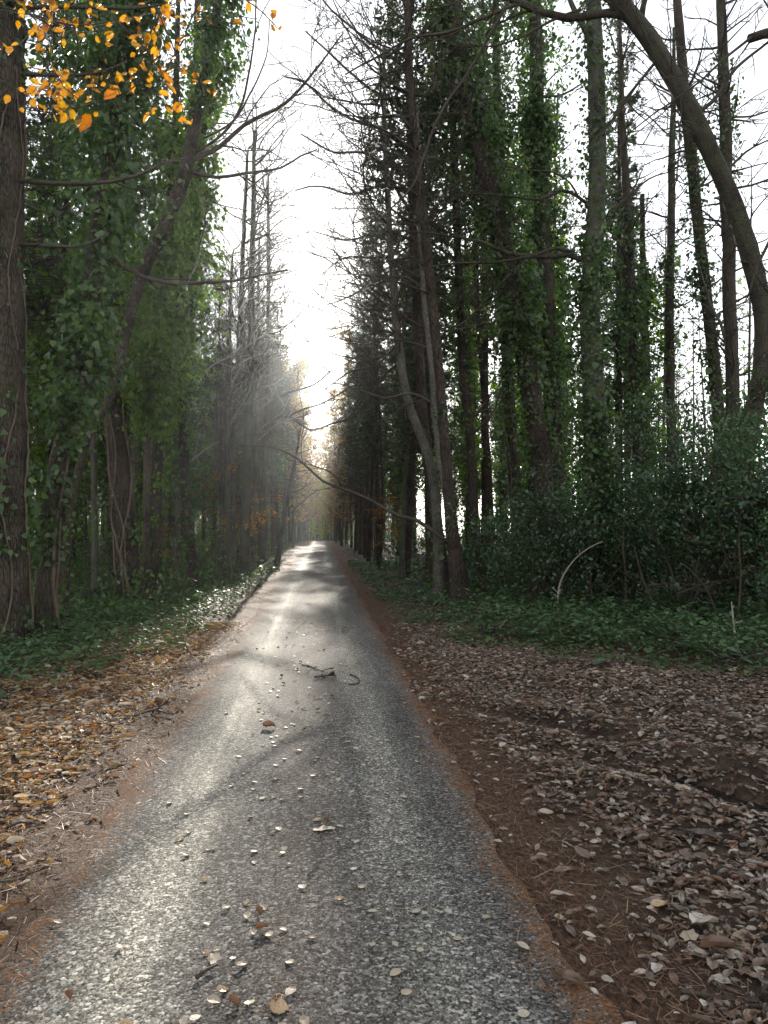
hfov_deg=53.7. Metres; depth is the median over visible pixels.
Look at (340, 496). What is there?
slender tree
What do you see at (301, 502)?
slender tree
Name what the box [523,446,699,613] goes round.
holly bush
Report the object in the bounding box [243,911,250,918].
fallen leaf
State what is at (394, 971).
fallen leaf
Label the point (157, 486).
ivy clad tree
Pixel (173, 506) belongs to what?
ivy clad tree
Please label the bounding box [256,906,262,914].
fallen leaf
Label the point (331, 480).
slender tree
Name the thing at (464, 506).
ivy clad tree
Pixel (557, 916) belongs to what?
fallen leaf
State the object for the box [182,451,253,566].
sapling
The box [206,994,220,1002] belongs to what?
fallen leaf
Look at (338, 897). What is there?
fallen leaf
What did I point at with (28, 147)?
conifer tree
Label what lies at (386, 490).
conifer tree
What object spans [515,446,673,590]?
holly bush
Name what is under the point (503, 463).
ivy clad tree
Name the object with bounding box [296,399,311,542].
slender tree
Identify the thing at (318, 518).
slender tree
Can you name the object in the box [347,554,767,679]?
ground ivy
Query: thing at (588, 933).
fallen leaf
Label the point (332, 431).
slender tree
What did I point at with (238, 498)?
slender tree
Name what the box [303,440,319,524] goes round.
slender tree
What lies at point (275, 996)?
fallen leaf
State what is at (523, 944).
fallen leaf
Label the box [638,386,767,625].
holly bush
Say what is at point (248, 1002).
fallen leaf
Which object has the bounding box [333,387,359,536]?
slender tree
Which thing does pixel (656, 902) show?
fallen leaf
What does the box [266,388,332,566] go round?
leaning tree
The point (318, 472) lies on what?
slender tree
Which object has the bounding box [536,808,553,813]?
fallen leaf
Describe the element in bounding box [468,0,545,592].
ivy clad tree
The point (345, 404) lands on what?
conifer tree
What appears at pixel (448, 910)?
fallen leaf
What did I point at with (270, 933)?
fallen leaf
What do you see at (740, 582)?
bare sapling
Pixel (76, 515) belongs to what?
ivy clad tree
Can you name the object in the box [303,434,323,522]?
slender tree
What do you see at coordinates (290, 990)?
fallen leaf
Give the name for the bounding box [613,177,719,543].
slender tree
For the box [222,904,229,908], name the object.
fallen leaf
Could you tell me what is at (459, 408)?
ivy clad tree
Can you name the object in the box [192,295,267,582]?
slender tree
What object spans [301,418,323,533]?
slender tree
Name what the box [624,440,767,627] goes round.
holly bush
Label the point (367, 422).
conifer tree
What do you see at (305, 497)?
slender tree
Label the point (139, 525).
woodland
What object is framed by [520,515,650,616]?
holly bush
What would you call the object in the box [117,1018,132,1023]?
fallen leaf
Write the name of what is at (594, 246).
ash tree
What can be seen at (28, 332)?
conifer tree
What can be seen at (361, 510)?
conifer tree
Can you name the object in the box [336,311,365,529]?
conifer tree
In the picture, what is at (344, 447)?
slender tree
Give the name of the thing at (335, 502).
slender tree
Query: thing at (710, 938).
leaf litter
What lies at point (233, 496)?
slender tree
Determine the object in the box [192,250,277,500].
slender tree
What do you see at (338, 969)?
road
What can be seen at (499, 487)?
ivy clad tree
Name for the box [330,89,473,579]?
slender tree
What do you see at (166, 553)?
sapling
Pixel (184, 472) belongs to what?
ivy clad tree
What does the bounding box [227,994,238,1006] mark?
fallen leaf
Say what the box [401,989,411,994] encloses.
fallen leaf
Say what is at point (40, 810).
twig
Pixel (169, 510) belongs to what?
slender tree
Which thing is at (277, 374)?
slender tree
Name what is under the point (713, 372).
ivy clad tree
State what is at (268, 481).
conifer tree
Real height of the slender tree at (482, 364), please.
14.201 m
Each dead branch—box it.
[221,547,245,583]
[394,596,441,603]
[662,780,767,811]
[701,644,767,661]
[730,601,745,661]
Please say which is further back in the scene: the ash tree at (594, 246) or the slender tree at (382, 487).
the slender tree at (382, 487)
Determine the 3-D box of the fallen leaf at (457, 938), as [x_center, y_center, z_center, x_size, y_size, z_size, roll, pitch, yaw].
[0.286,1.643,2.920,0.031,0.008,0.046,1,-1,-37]
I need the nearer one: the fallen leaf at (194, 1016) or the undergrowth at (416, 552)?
the fallen leaf at (194, 1016)
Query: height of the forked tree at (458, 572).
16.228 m
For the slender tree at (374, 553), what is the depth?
35.99 m
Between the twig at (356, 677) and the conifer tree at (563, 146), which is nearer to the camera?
the twig at (356, 677)
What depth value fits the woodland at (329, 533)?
170.56 m
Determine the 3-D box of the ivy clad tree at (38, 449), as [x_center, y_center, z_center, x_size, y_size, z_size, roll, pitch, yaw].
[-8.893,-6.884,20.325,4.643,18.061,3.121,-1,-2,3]
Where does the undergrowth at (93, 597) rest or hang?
on the ground
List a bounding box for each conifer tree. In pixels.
[23,0,148,582]
[23,17,60,449]
[24,115,43,422]
[24,117,80,556]
[70,359,165,523]
[190,311,217,551]
[192,285,239,534]
[206,291,237,519]
[220,302,283,562]
[251,296,294,536]
[257,303,296,554]
[266,299,309,550]
[269,373,308,546]
[281,363,315,543]
[290,401,312,525]
[324,418,345,541]
[326,439,338,538]
[328,284,365,550]
[329,159,401,562]
[329,399,353,542]
[330,179,401,564]
[330,197,401,558]
[331,299,388,553]
[331,342,353,535]
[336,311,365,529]
[350,0,465,575]
[359,72,493,584]
[379,372,395,543]
[384,378,438,550]
[419,0,564,581]
[503,103,585,515]
[561,0,696,541]
[569,133,689,561]
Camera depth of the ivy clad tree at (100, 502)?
45.88 m
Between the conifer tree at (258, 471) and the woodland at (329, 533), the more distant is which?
the woodland at (329, 533)
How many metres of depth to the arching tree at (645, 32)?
12.66 m
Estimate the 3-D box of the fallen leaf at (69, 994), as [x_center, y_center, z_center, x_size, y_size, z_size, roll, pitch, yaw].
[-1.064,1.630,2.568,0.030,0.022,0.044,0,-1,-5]
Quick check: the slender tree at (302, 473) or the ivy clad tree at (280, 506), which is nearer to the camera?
the ivy clad tree at (280, 506)
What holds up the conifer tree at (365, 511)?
on the ground
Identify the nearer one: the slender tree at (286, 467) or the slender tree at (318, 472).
the slender tree at (286, 467)
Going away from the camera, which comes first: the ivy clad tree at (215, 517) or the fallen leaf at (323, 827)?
the fallen leaf at (323, 827)
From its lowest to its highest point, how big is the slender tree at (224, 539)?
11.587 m
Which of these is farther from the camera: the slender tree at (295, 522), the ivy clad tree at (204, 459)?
the slender tree at (295, 522)
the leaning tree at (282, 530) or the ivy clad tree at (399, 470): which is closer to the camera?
the ivy clad tree at (399, 470)
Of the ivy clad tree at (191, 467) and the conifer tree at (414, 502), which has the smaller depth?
the ivy clad tree at (191, 467)
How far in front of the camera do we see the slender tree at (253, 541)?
27.34 m
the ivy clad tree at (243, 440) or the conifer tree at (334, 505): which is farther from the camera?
the conifer tree at (334, 505)
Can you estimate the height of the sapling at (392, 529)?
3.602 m
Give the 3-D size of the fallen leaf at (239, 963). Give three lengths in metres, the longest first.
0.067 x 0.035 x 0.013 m
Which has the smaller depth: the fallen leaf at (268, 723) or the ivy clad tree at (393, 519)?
the fallen leaf at (268, 723)
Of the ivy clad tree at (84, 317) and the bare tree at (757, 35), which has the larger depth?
the ivy clad tree at (84, 317)
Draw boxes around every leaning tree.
[58,0,370,609]
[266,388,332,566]
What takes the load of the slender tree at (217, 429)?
on the ground
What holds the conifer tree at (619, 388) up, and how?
on the ground
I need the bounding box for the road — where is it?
[0,541,624,1023]
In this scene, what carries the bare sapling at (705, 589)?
on the ground
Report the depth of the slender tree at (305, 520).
100.75 m
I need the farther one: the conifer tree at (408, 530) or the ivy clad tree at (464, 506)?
the ivy clad tree at (464, 506)
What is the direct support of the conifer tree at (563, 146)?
on the ground
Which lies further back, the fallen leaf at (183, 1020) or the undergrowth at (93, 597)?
the undergrowth at (93, 597)
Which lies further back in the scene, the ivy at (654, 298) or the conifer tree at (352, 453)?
the conifer tree at (352, 453)
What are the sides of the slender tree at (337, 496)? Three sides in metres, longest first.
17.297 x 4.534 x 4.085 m
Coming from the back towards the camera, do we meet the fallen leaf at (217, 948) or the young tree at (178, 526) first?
the young tree at (178, 526)
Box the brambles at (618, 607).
[376,583,767,667]
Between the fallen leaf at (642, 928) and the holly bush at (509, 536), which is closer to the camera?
the fallen leaf at (642, 928)
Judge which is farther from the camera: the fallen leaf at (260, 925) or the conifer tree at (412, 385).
the conifer tree at (412, 385)
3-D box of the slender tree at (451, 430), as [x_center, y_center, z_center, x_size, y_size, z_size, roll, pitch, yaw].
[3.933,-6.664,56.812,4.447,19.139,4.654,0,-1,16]
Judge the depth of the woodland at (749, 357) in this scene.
46.21 m
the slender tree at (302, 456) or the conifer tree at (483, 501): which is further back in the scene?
the slender tree at (302, 456)
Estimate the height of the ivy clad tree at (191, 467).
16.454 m
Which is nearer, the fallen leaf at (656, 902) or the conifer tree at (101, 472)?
the fallen leaf at (656, 902)
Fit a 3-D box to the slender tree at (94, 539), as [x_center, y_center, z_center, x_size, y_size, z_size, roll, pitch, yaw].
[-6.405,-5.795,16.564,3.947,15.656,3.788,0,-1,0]
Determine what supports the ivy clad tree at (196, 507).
on the ground
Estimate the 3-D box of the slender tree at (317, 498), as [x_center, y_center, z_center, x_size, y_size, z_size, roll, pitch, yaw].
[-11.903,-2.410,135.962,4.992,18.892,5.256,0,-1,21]
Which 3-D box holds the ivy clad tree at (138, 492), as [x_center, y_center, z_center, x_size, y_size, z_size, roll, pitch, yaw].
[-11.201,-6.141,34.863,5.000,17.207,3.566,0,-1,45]
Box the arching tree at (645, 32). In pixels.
[339,0,767,615]
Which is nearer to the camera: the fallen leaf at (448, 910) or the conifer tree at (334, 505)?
the fallen leaf at (448, 910)
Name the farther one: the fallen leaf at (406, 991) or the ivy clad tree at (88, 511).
the ivy clad tree at (88, 511)
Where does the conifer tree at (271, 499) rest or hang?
on the ground
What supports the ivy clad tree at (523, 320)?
on the ground
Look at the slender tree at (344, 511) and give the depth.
71.15 m
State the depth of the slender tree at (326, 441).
132.35 m
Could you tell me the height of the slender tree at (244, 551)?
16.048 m
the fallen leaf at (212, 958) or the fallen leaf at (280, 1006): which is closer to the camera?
the fallen leaf at (280, 1006)
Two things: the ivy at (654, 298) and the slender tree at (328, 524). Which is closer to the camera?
the ivy at (654, 298)
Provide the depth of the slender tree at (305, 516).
92.00 m
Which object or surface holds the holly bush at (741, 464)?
on the ground
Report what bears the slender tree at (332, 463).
on the ground
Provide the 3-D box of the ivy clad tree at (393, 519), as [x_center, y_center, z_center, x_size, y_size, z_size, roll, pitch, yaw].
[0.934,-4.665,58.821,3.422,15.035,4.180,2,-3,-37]
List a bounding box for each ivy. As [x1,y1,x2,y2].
[0,554,283,697]
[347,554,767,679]
[603,173,681,481]
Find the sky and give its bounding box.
[24,0,767,537]
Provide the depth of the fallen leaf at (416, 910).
3.13 m
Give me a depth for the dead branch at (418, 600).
15.75 m
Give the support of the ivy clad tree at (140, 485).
on the ground
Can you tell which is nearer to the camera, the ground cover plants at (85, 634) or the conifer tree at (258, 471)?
the ground cover plants at (85, 634)
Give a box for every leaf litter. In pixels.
[0,619,247,941]
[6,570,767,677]
[43,548,297,663]
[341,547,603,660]
[380,621,767,1023]
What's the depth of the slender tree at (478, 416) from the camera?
46.19 m
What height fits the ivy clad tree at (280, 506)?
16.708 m
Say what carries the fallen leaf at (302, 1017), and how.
on the road
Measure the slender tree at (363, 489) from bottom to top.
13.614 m
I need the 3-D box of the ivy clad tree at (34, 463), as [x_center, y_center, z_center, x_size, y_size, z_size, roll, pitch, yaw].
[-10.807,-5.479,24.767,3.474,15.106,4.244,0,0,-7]
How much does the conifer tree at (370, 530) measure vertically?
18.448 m
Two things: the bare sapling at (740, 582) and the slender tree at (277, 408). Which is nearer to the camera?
the bare sapling at (740, 582)
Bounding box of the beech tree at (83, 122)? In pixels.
[0,0,281,131]
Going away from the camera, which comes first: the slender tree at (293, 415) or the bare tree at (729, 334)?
the bare tree at (729, 334)
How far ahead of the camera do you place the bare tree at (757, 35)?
9.12 m
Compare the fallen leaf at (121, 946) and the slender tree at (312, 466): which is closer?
the fallen leaf at (121, 946)
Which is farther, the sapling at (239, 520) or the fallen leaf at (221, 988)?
the sapling at (239, 520)
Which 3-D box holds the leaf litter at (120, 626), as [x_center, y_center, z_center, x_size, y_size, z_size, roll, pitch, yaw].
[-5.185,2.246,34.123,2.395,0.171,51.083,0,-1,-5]
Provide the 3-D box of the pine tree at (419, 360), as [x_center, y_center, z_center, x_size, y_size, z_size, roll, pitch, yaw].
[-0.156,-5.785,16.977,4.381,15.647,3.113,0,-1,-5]
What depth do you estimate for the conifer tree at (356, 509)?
51.48 m
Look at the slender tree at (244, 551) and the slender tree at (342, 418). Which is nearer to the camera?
the slender tree at (244, 551)
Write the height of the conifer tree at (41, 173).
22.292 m
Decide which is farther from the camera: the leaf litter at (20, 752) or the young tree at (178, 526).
the young tree at (178, 526)
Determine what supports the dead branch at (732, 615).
on the ground
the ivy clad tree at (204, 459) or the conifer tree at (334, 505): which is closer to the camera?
the ivy clad tree at (204, 459)
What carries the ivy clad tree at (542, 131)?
on the ground
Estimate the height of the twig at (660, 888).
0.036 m
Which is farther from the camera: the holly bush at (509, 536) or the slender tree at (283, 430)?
the slender tree at (283, 430)
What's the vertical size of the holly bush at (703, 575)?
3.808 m
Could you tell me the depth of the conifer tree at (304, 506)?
83.69 m
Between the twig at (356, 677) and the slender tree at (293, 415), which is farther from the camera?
the slender tree at (293, 415)
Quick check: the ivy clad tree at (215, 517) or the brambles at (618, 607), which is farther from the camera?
the ivy clad tree at (215, 517)
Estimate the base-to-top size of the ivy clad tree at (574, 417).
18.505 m
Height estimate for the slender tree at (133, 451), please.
17.884 m
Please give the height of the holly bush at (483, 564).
2.367 m
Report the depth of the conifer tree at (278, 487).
47.76 m
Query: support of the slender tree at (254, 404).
on the ground
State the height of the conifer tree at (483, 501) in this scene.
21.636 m
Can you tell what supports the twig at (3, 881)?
on the ground
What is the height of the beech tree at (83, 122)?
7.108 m
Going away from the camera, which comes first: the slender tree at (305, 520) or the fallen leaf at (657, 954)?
the fallen leaf at (657, 954)
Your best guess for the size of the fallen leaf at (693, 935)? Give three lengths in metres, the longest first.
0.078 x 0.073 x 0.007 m
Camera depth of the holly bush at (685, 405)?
13.88 m
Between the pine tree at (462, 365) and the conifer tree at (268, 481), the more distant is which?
the conifer tree at (268, 481)
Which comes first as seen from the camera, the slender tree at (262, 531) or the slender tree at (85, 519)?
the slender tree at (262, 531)
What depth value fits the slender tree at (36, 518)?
28.81 m
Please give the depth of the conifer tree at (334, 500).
97.02 m
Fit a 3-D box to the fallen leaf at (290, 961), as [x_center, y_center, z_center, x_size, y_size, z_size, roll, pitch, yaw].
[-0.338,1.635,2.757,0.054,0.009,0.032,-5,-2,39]
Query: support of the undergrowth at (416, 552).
on the ground
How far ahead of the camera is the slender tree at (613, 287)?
33.75 m
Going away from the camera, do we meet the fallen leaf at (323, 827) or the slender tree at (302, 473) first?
the fallen leaf at (323, 827)
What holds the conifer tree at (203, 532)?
on the ground
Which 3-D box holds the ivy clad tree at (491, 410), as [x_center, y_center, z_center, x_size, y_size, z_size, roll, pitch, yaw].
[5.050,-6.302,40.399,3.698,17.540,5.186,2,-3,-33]
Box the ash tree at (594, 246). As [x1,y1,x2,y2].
[323,0,716,609]
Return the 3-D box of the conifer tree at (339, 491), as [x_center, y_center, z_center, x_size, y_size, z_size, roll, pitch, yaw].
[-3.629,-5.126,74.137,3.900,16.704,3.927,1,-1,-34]
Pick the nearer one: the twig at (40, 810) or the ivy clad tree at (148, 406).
the twig at (40, 810)
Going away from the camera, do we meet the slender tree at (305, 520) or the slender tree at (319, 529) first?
the slender tree at (305, 520)
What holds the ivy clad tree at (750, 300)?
on the ground
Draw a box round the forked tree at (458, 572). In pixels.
[216,0,560,607]
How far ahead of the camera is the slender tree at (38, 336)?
22.36 m
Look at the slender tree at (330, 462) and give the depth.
76.42 m
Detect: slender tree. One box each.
[24,0,166,595]
[25,99,77,472]
[26,223,79,535]
[49,6,242,522]
[83,427,101,559]
[147,215,221,552]
[190,285,262,575]
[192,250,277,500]
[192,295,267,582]
[196,223,289,562]
[197,263,289,535]
[199,84,318,571]
[200,192,301,577]
[205,61,312,577]
[206,243,292,500]
[215,162,305,570]
[222,129,367,566]
[222,448,239,524]
[234,245,313,499]
[237,296,311,495]
[255,309,298,548]
[260,0,505,603]
[260,328,293,497]
[268,353,308,549]
[275,343,316,548]
[275,351,315,536]
[276,351,315,544]
[276,365,310,539]
[279,361,316,547]
[284,377,307,548]
[290,431,310,543]
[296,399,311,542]
[298,418,314,541]
[299,479,321,540]
[300,457,316,540]
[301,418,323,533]
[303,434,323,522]
[303,437,319,540]
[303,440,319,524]
[305,435,323,540]
[305,438,315,540]
[308,455,325,540]
[310,438,332,540]
[313,449,326,540]
[314,469,328,540]
[315,383,347,515]
[316,389,339,542]
[316,477,332,540]
[317,420,343,540]
[320,386,341,540]
[322,397,352,545]
[322,465,333,530]
[322,477,334,540]
[324,401,349,544]
[327,322,386,546]
[328,356,354,535]
[328,402,351,534]
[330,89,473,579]
[331,190,402,567]
[331,411,354,544]
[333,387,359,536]
[334,276,401,559]
[335,316,388,554]
[341,359,358,547]
[422,310,457,493]
[446,79,515,587]
[446,308,498,489]
[561,184,666,465]
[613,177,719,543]
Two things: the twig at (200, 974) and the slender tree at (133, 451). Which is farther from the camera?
the slender tree at (133, 451)
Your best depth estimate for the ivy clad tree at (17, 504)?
10.05 m
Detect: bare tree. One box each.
[611,0,767,354]
[662,0,767,458]
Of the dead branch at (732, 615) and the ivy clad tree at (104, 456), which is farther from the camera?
the ivy clad tree at (104, 456)
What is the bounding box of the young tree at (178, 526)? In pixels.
[164,184,240,585]
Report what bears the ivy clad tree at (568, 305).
on the ground
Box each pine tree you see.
[30,0,184,604]
[279,0,468,591]
[389,41,517,595]
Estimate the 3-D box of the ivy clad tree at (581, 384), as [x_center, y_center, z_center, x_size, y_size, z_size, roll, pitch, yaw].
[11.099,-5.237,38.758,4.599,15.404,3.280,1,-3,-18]
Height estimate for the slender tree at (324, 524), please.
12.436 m
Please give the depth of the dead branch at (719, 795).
4.55 m
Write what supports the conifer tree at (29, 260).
on the ground
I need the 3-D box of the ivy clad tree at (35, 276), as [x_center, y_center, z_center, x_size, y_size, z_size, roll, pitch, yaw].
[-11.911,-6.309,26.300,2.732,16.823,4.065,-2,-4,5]
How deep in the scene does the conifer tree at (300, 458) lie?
72.52 m
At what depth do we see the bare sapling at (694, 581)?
11.28 m
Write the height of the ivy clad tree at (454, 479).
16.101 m
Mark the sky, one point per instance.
(292, 32)
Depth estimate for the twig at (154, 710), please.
6.54 m
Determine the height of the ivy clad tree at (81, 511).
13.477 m
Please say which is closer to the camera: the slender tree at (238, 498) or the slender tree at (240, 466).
the slender tree at (240, 466)
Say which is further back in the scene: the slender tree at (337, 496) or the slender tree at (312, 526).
the slender tree at (312, 526)
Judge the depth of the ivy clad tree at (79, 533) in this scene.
27.65 m
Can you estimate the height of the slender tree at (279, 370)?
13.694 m
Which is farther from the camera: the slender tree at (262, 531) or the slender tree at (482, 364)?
the slender tree at (262, 531)
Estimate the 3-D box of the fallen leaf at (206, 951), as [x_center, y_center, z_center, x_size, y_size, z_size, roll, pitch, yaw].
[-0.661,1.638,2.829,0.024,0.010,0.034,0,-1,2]
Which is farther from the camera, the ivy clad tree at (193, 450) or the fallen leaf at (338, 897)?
the ivy clad tree at (193, 450)
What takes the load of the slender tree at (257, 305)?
on the ground
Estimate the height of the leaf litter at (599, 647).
0.169 m
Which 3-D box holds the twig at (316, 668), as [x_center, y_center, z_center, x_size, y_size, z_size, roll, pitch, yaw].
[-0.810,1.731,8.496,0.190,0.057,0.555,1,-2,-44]
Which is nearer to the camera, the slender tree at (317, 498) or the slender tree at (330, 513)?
the slender tree at (330, 513)
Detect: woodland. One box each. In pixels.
[25,217,322,546]
[30,339,258,538]
[268,495,391,540]
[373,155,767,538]
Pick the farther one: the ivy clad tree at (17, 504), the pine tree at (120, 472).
the pine tree at (120, 472)
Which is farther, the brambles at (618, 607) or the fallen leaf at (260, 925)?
the brambles at (618, 607)
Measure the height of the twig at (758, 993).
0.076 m
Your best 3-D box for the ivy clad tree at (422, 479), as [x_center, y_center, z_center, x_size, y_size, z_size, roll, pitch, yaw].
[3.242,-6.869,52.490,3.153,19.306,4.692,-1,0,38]
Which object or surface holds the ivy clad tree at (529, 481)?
on the ground
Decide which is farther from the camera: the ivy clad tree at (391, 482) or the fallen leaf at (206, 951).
the ivy clad tree at (391, 482)
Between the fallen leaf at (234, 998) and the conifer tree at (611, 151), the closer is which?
the fallen leaf at (234, 998)
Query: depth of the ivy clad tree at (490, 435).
49.57 m
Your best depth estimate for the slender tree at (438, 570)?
15.50 m
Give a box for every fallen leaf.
[53,919,62,923]
[64,989,72,999]
[117,943,125,948]
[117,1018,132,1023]
[179,1016,187,1023]
[190,1014,200,1020]
[203,948,209,954]
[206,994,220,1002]
[207,952,222,963]
[211,946,221,951]
[216,985,228,991]
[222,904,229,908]
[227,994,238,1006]
[236,961,247,965]
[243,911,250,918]
[244,1000,254,1004]
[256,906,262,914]
[256,921,267,928]
[262,720,275,726]
[264,931,273,935]
[264,997,288,1013]
[271,994,280,1004]
[285,986,295,995]
[286,959,295,963]
[299,1014,309,1023]
[313,825,330,830]
[334,896,343,899]
[390,968,400,975]
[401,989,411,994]
[410,908,420,912]
[445,908,451,914]
[452,936,461,939]
[513,941,530,949]
[517,1009,529,1016]
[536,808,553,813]
[551,913,565,919]
[582,931,596,937]
[638,924,654,934]
[645,899,667,906]
[651,952,666,955]
[680,929,698,940]
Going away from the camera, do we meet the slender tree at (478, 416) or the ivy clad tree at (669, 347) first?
the ivy clad tree at (669, 347)
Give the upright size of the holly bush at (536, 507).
3.001 m
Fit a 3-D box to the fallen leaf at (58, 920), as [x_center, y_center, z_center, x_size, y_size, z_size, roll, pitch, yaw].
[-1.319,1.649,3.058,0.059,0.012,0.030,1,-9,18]
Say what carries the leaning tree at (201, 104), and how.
on the ground
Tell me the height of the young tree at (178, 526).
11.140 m
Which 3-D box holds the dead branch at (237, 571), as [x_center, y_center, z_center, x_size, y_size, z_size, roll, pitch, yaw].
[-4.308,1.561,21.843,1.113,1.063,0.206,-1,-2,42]
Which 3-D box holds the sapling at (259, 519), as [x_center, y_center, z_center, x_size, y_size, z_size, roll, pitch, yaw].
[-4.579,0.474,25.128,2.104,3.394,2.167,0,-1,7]
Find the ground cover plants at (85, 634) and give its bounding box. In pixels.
[0,587,230,681]
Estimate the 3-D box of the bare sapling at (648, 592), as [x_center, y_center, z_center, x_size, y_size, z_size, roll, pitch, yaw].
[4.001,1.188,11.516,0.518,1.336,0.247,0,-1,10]
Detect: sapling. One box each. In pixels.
[139,518,180,578]
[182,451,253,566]
[236,480,280,550]
[363,476,424,567]
[552,541,602,610]
[615,509,634,608]
[629,546,661,626]
[680,562,720,628]
[686,511,708,622]
[728,488,753,628]
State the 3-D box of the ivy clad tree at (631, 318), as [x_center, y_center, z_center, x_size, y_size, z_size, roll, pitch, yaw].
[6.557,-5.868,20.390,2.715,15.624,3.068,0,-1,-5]
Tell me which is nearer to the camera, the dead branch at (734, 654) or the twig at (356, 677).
the twig at (356, 677)
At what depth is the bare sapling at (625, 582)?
12.17 m
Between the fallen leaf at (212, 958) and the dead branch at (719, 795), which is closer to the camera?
the fallen leaf at (212, 958)
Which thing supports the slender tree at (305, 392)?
on the ground
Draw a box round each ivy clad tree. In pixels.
[0,0,186,649]
[24,0,81,574]
[24,79,77,532]
[25,0,287,637]
[25,145,69,538]
[26,103,88,566]
[59,187,98,556]
[76,49,184,571]
[78,434,99,544]
[78,437,99,551]
[79,161,142,578]
[80,171,175,571]
[98,426,107,549]
[101,0,222,606]
[122,0,239,599]
[136,215,148,553]
[138,0,265,588]
[148,235,216,549]
[162,388,211,555]
[164,269,218,561]
[190,401,213,538]
[196,267,233,554]
[196,299,214,537]
[213,294,280,517]
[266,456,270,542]
[269,314,303,541]
[339,311,398,549]
[375,161,448,556]
[383,284,405,547]
[387,416,396,544]
[388,0,573,600]
[401,148,498,567]
[417,401,448,536]
[446,242,499,530]
[448,376,460,517]
[451,402,465,540]
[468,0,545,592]
[476,1,607,578]
[489,338,509,548]
[489,344,508,545]
[489,355,527,519]
[492,53,615,536]
[500,0,582,535]
[564,260,580,534]
[571,281,614,469]
[600,0,683,574]
[614,0,752,578]
[623,27,715,556]
[741,186,767,454]
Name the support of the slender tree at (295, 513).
on the ground
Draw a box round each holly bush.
[429,454,642,609]
[458,501,564,603]
[469,506,572,589]
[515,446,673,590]
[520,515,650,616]
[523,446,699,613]
[546,381,767,608]
[581,421,767,595]
[581,470,766,624]
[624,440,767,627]
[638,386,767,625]
[666,430,767,615]
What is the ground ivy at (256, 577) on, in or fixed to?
on the ground
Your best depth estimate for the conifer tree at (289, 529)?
61.42 m
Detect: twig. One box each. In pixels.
[0,870,36,882]
[6,805,48,828]
[134,699,173,716]
[195,963,217,979]
[301,664,333,671]
[314,671,336,677]
[348,673,359,684]
[649,871,684,908]
[680,983,767,1008]
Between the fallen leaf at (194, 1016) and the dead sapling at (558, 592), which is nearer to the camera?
the fallen leaf at (194, 1016)
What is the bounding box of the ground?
[0,539,767,1023]
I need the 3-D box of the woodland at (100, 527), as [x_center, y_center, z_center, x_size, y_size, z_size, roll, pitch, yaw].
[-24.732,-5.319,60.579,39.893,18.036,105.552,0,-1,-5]
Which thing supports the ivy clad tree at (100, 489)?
on the ground
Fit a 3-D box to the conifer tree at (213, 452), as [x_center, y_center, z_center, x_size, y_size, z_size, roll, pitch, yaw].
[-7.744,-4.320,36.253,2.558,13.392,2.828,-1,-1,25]
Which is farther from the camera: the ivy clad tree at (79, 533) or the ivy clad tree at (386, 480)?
the ivy clad tree at (386, 480)
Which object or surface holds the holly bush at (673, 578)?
on the ground
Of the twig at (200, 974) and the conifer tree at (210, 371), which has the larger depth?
the conifer tree at (210, 371)
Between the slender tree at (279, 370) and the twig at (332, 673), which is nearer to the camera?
the twig at (332, 673)
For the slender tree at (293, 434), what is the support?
on the ground
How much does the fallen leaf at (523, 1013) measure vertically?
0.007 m

